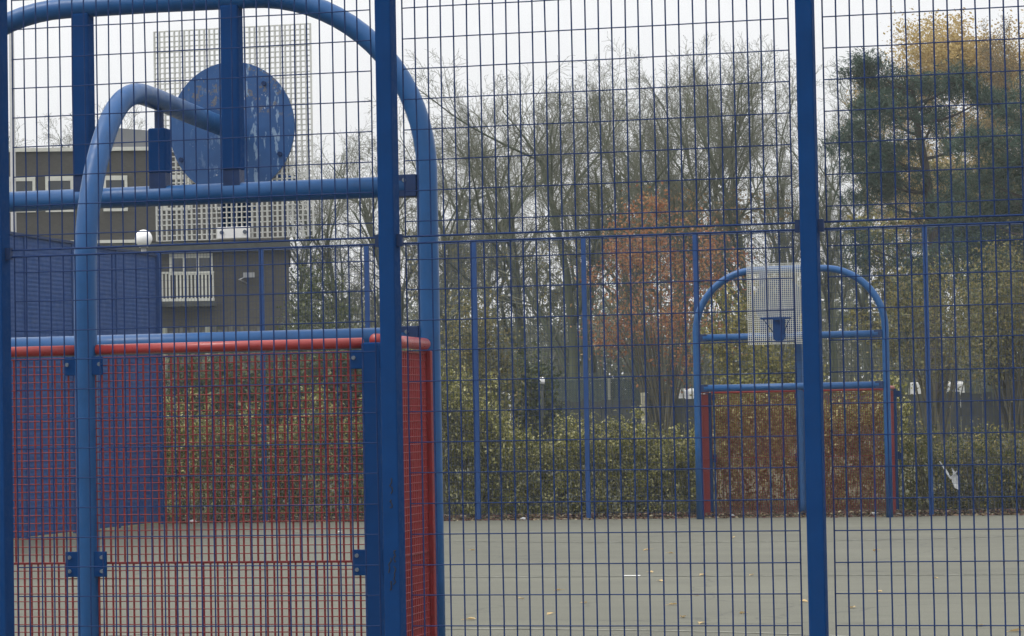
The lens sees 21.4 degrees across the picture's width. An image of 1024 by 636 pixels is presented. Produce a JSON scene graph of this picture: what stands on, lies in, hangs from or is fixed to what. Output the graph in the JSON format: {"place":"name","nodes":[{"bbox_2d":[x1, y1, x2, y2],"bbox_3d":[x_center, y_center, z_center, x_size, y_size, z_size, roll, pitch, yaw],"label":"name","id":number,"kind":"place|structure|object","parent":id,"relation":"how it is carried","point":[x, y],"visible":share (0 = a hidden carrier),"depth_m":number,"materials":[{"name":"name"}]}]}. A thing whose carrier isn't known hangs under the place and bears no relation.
{"place":"outdoors","nodes":[
{"label":"outdoors","id":0,"kind":"place"},
{"bbox_2d":[7,0,1023,391],"label":"sky","id":1,"kind":"structure","parent":0,"point":[685,6],"materials":[{"name":"white"}]},
{"bbox_2d":[13,417,1023,540],"bbox_3d":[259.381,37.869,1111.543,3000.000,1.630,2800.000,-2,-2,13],"label":"ground","id":2,"kind":"structure","parent":0,"point":[719,510],"depth_m":45.61,"materials":[{"name":"soil"}]},
{"bbox_2d":[9,32,16,231],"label":"lamp column","id":3,"kind":"structure","parent":2,"relation":"on","point":[10,101],"depth_m":53.91,"materials":[{"name":"grey metal"}]},
{"bbox_2d":[9,113,95,147],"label":"bare tree","id":4,"kind":"object","parent":2,"relation":"on","point":[33,140],"visible":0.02,"depth_m":110.06,"materials":[{"name":"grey plant"}]},
{"bbox_2d":[10,231,157,538],"bbox_3d":[-7.762,0.908,37.111,0.065,4.470,16.300,-2,-2,13],"label":"panel fence","id":5,"kind":"object","parent":2,"relation":"on","point":[105,293],"visible":0.43,"depth_m":41.44,"materials":[{"name":"blue metal"}]},
{"bbox_2d":[35,103,144,147],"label":"bare tree","id":6,"kind":"object","parent":2,"relation":"on","point":[46,134],"visible":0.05,"depth_m":110.53,"materials":[{"name":"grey plant"}]},
{"bbox_2d":[136,230,151,251],"bbox_3d":[-6.895,0.753,51.011,0.330,4.835,0.330,-2,-2,13],"label":"globe lamp","id":7,"kind":"object","parent":2,"relation":"on","point":[141,238],"visible":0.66,"depth_m":50.98,"materials":[{"name":"grey paint"}]},
{"bbox_2d":[9,126,290,438],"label":"brown house","id":8,"kind":"structure","parent":2,"relation":"on","point":[104,216],"depth_m":72.42,"materials":[{"name":"brick"}]},
{"bbox_2d":[9,177,35,212],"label":"window","id":9,"kind":"structure","parent":8,"relation":"in","point":[20,182],"depth_m":72.06,"materials":[{"name":"white glass"}]},
{"bbox_2d":[45,176,73,211],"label":"window","id":10,"kind":"structure","parent":8,"relation":"in","point":[55,181],"depth_m":72.13,"materials":[{"name":"white glass"}]},
{"bbox_2d":[103,175,127,210],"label":"window","id":11,"kind":"structure","parent":8,"relation":"in","point":[116,181],"depth_m":72.26,"materials":[{"name":"white glass"}]},
{"bbox_2d":[163,175,189,210],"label":"window","id":12,"kind":"structure","parent":8,"relation":"in","point":[173,179],"depth_m":72.38,"materials":[{"name":"white glass"}]},
{"bbox_2d":[169,253,212,274],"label":"window","id":13,"kind":"structure","parent":8,"relation":"in","point":[179,261],"depth_m":72.59,"materials":[{"name":"white glass"}]},
{"bbox_2d":[162,326,259,421],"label":"garden fence","id":14,"kind":"object","parent":2,"relation":"on","point":[164,330],"visible":0.07,"depth_m":65.50,"materials":[{"name":"concrete"}]},
{"bbox_2d":[163,326,314,473],"bbox_3d":[-5.815,1.606,51.667,4.347,2.978,3.308,-1,-2,-3],"label":"shrub","id":15,"kind":"object","parent":2,"relation":"on","point":[216,382],"visible":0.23,"depth_m":51.26,"materials":[{"name":"green plant"}]},
{"bbox_2d":[163,375,363,519],"bbox_3d":[-4.432,2.223,45.731,5.044,2.497,1.580,-2,-2,13],"label":"hedge","id":16,"kind":"object","parent":2,"relation":"on","point":[282,477],"visible":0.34,"depth_m":45.46,"materials":[{"name":"green plant"}]},
{"bbox_2d":[261,314,363,465],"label":"shrub","id":17,"kind":"object","parent":2,"relation":"on","point":[330,387],"visible":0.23,"depth_m":51.67,"materials":[{"name":"green plant"}]},
{"bbox_2d":[267,244,370,429],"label":"shrub","id":18,"kind":"object","parent":2,"relation":"on","point":[342,315],"visible":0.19,"depth_m":60.51,"materials":[{"name":"green plant"}]},
{"bbox_2d":[288,131,378,328],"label":"bare tree","id":19,"kind":"object","parent":2,"relation":"on","point":[326,234],"visible":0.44,"depth_m":79.22,"materials":[{"name":"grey plant"}]},
{"bbox_2d":[289,147,377,377],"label":"bare tree","id":20,"kind":"object","parent":2,"relation":"on","point":[305,232],"visible":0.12,"depth_m":86.73,"materials":[{"name":"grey plant"}]},
{"bbox_2d":[289,116,474,327],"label":"bare tree","id":21,"kind":"object","parent":2,"relation":"on","point":[366,212],"visible":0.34,"depth_m":88.28,"materials":[{"name":"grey plant"}]},
{"bbox_2d":[358,316,534,518],"bbox_3d":[-1.067,1.601,45.077,2.850,3.551,1.778,-2,-2,13],"label":"shrub","id":22,"kind":"object","parent":2,"relation":"on","point":[469,436],"visible":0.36,"depth_m":44.71,"materials":[{"name":"green plant"}]},
{"bbox_2d":[374,94,526,428],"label":"bare tree","id":23,"kind":"object","parent":2,"relation":"on","point":[446,238],"visible":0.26,"depth_m":82.29,"materials":[{"name":"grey plant"}]},
{"bbox_2d":[413,276,541,459],"bbox_3d":[-0.743,0.977,52.556,2.696,3.758,2.172,-2,-2,13],"label":"shrub","id":24,"kind":"object","parent":2,"relation":"on","point":[481,344],"visible":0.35,"depth_m":52.42,"materials":[{"name":"green plant"}]},
{"bbox_2d":[333,107,622,344],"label":"bare tree","id":25,"kind":"object","parent":2,"relation":"on","point":[461,215],"visible":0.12,"depth_m":100.28,"materials":[{"name":"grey plant"}]},
{"bbox_2d":[398,74,625,395],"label":"bare tree","id":26,"kind":"object","parent":2,"relation":"on","point":[486,183],"visible":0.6,"depth_m":77.05,"materials":[{"name":"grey plant"}]},
{"bbox_2d":[435,83,589,388],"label":"bare tree","id":27,"kind":"object","parent":2,"relation":"on","point":[524,194],"visible":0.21,"depth_m":92.87,"materials":[{"name":"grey plant"}]},
{"bbox_2d":[487,336,575,450],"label":"shrub","id":28,"kind":"object","parent":2,"relation":"on","point":[532,393],"visible":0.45,"depth_m":54.68,"materials":[{"name":"green plant"}]},
{"bbox_2d":[368,48,700,402],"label":"bare tree","id":29,"kind":"object","parent":2,"relation":"on","point":[571,353],"visible":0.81,"depth_m":72.75,"materials":[{"name":"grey plant"}]},
{"bbox_2d":[540,377,544,445],"bbox_3d":[0.612,1.984,54.323,0.120,1.604,0.114,-2,-2,13],"label":"bollard light","id":30,"kind":"object","parent":2,"relation":"on","point":[542,402],"visible":0.51,"depth_m":54.30,"materials":[{"name":"white"}]},
{"bbox_2d":[480,64,658,420],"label":"bare tree","id":31,"kind":"object","parent":2,"relation":"on","point":[595,370],"visible":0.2,"depth_m":86.00,"materials":[{"name":"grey plant"}]},
{"bbox_2d":[544,378,658,416],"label":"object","id":32,"kind":"object","parent":2,"relation":"on","point":[598,397],"visible":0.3,"depth_m":57.73,"materials":[{"name":"metal"}]},
{"bbox_2d":[491,402,725,517],"bbox_3d":[1.582,2.336,44.285,4.067,1.938,1.634,-2,-2,13],"label":"hedge","id":33,"kind":"object","parent":2,"relation":"on","point":[613,450],"visible":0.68,"depth_m":44.10,"materials":[{"name":"green plant"}]},
{"bbox_2d":[541,31,721,399],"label":"bare tree","id":34,"kind":"object","parent":2,"relation":"on","point":[613,276],"visible":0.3,"depth_m":79.04,"materials":[{"name":"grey plant"}]},
{"bbox_2d":[640,392,645,433],"bbox_3d":[2.667,2.160,54.856,0.132,1.316,0.118,-2,-2,13],"label":"wooden post","id":35,"kind":"object","parent":2,"relation":"on","point":[643,409],"visible":0.4,"depth_m":54.81,"materials":[{"name":"grey wood"}]},
{"bbox_2d":[555,61,733,398],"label":"bare tree","id":36,"kind":"object","parent":2,"relation":"on","point":[633,116],"visible":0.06,"depth_m":95.41,"materials":[{"name":"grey plant"}]},
{"bbox_2d":[289,252,1017,423],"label":"distant saplings","id":37,"kind":"object","parent":2,"relation":"on","point":[704,358],"visible":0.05,"depth_m":89.16,"materials":[{"name":"brown plant"}]},
{"bbox_2d":[290,256,1017,424],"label":"distant scrub","id":38,"kind":"object","parent":2,"relation":"on","point":[612,371],"visible":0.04,"depth_m":98.86,"materials":[{"name":"plant"}]},
{"bbox_2d":[567,179,754,444],"bbox_3d":[3.183,-0.065,56.875,4.122,5.670,3.618,-2,-2,13],"label":"beech tree","id":39,"kind":"object","parent":2,"relation":"on","point":[653,385],"visible":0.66,"depth_m":56.67,"materials":[{"name":"orange plant"}]},
{"bbox_2d":[577,35,770,386],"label":"bare tree","id":40,"kind":"object","parent":2,"relation":"on","point":[689,381],"visible":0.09,"depth_m":86.41,"materials":[{"name":"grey plant"}]},
{"bbox_2d":[576,31,796,377],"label":"bare tree","id":41,"kind":"object","parent":2,"relation":"on","point":[716,197],"visible":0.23,"depth_m":78.83,"materials":[{"name":"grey plant"}]},
{"bbox_2d":[590,48,798,398],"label":"bare tree","id":42,"kind":"object","parent":2,"relation":"on","point":[688,215],"visible":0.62,"depth_m":73.81,"materials":[{"name":"brown plant"}]},
{"bbox_2d":[679,388,711,398],"bbox_3d":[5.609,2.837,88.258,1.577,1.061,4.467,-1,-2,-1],"label":"parked van","id":43,"kind":"object","parent":2,"relation":"on","point":[681,395],"visible":0.01,"depth_m":86.09,"materials":[{"name":"white paint"}]},
{"bbox_2d":[591,34,850,394],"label":"bare tree","id":44,"kind":"object","parent":2,"relation":"on","point":[714,108],"visible":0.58,"depth_m":74.50,"materials":[{"name":"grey plant"}]},
{"bbox_2d":[680,262,833,458],"bbox_3d":[4.537,0.829,50.236,2.822,3.793,2.537,-2,-2,13],"label":"shrub","id":45,"kind":"object","parent":2,"relation":"on","point":[761,361],"visible":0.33,"depth_m":50.18,"materials":[{"name":"green plant"}]},
{"bbox_2d":[495,392,1023,446],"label":"boarded fence","id":46,"kind":"object","parent":2,"relation":"on","point":[965,406],"visible":0.09,"depth_m":55.84,"materials":[{"name":"brown wood"}]},
{"bbox_2d":[682,54,862,367],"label":"bare tree","id":47,"kind":"object","parent":2,"relation":"on","point":[779,191],"visible":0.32,"depth_m":88.63,"materials":[{"name":"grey plant"}]},
{"bbox_2d":[691,362,917,509],"bbox_3d":[4.704,1.942,44.098,3.769,2.463,1.469,-2,-2,13],"label":"hedge","id":48,"kind":"object","parent":2,"relation":"on","point":[826,433],"visible":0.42,"depth_m":43.94,"materials":[{"name":"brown plant"}]},
{"bbox_2d":[743,61,904,396],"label":"bare tree","id":49,"kind":"object","parent":2,"relation":"on","point":[834,327],"visible":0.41,"depth_m":76.23,"materials":[{"name":"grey plant"}]},
{"bbox_2d":[787,51,958,394],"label":"bare tree","id":50,"kind":"object","parent":2,"relation":"on","point":[861,301],"visible":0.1,"depth_m":91.57,"materials":[{"name":"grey plant"}]},
{"bbox_2d":[837,208,969,411],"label":"sapling","id":51,"kind":"object","parent":2,"relation":"on","point":[864,315],"visible":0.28,"depth_m":71.75,"materials":[{"name":"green plant"}]},
{"bbox_2d":[817,47,1020,393],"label":"pine tree","id":52,"kind":"object","parent":2,"relation":"on","point":[887,157],"visible":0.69,"depth_m":65.30,"materials":[{"name":"green plant"}]},
{"bbox_2d":[846,240,1014,449],"bbox_3d":[8.010,0.575,51.710,2.919,4.068,2.835,-3,-3,35],"label":"shrub","id":53,"kind":"object","parent":2,"relation":"on","point":[922,384],"visible":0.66,"depth_m":51.44,"materials":[{"name":"green plant"}]},
{"bbox_2d":[841,6,1023,415],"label":"autumn tree","id":54,"kind":"object","parent":2,"relation":"on","point":[955,50],"visible":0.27,"depth_m":82.84,"materials":[{"name":"yellow plant"}]},
{"bbox_2d":[906,381,964,416],"bbox_3d":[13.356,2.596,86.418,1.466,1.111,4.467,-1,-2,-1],"label":"parked van","id":55,"kind":"object","parent":2,"relation":"on","point":[959,383],"visible":0.03,"depth_m":84.34,"materials":[{"name":"white paint"}]},
{"bbox_2d":[898,403,1023,513],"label":"hedge","id":56,"kind":"object","parent":2,"relation":"on","point":[980,452],"visible":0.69,"depth_m":42.75,"materials":[{"name":"green plant"}]},
{"bbox_2d":[939,461,957,488],"bbox_3d":[6.826,2.460,42.388,0.296,0.450,0.061,-2,-2,13],"label":"plastic bag","id":57,"kind":"object","parent":56,"relation":"hanging from","point":[954,477],"visible":0.78,"depth_m":42.36,"materials":[{"name":"white plastic"}]},
{"bbox_2d":[908,214,1023,440],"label":"shrub","id":58,"kind":"object","parent":2,"relation":"on","point":[1006,377],"visible":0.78,"depth_m":54.04,"materials":[{"name":"green plant"}]},
{"bbox_2d":[913,60,1023,302],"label":"pine tree","id":59,"kind":"object","parent":2,"relation":"on","point":[1013,161],"visible":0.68,"depth_m":61.35,"materials":[{"name":"green plant"}]},
{"bbox_2d":[917,139,1023,417],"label":"leafy tree","id":60,"kind":"object","parent":2,"relation":"on","point":[988,385],"visible":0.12,"depth_m":68.13,"materials":[{"name":"green plant"}]},
{"bbox_2d":[959,10,1023,376],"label":"autumn tree","id":61,"kind":"object","parent":2,"relation":"on","point":[998,58],"visible":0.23,"depth_m":79.24,"materials":[{"name":"yellow plant"}]},
{"bbox_2d":[14,515,1023,635],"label":"court","id":62,"kind":"object","parent":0,"point":[855,580],"depth_m":27.25,"materials":[{"name":"grey asphalt"}]},
{"bbox_2d":[7,0,445,635],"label":"sports goal","id":63,"kind":"object","parent":62,"relation":"on","point":[205,180],"visible":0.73,"depth_m":13.77,"materials":[{"name":"blue paint"}]},
{"bbox_2d":[101,628,844,635],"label":"court line","id":64,"kind":"object","parent":62,"relation":"on","point":[515,628],"visible":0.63,"depth_m":20.56,"materials":[{"name":"paint"}]},
{"bbox_2d":[0,0,1023,635],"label":"fence","id":65,"kind":"object","parent":62,"relation":"on","point":[390,242],"visible":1,"depth_m":11.53,"materials":[{"name":"blue metal"}]},
{"bbox_2d":[155,223,1023,523],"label":"fence","id":66,"kind":"object","parent":62,"relation":"on","point":[475,335],"visible":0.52,"depth_m":43.43,"materials":[{"name":"blue metal"}]},
{"bbox_2d":[171,574,1016,578],"bbox_3d":[3.806,2.534,26.764,18.000,0.001,0.070,-2,-2,13],"label":"court line","id":67,"kind":"object","parent":62,"relation":"on","point":[739,575],"visible":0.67,"depth_m":27.11,"materials":[{"name":"paint"}]},
{"bbox_2d":[167,508,1023,523],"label":"leaf litter","id":68,"kind":"object","parent":62,"relation":"on","point":[722,514],"visible":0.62,"depth_m":43.07,"materials":[{"name":"brown plant"}]},
{"bbox_2d":[295,530,1004,541],"bbox_3d":[3.166,2.932,37.007,14.636,0.001,5.150,-2,-2,13],"label":"court line","id":69,"kind":"object","parent":62,"relation":"on","point":[745,541],"visible":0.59,"depth_m":34.48,"materials":[{"name":"paint"}]},
{"bbox_2d":[693,262,901,518],"bbox_3d":[4.256,1.133,41.807,3.167,3.923,2.938,-2,-2,13],"label":"sports goal","id":70,"kind":"object","parent":62,"relation":"on","point":[787,299],"visible":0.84,"depth_m":42.49,"materials":[{"name":"blue paint"}]}
]}

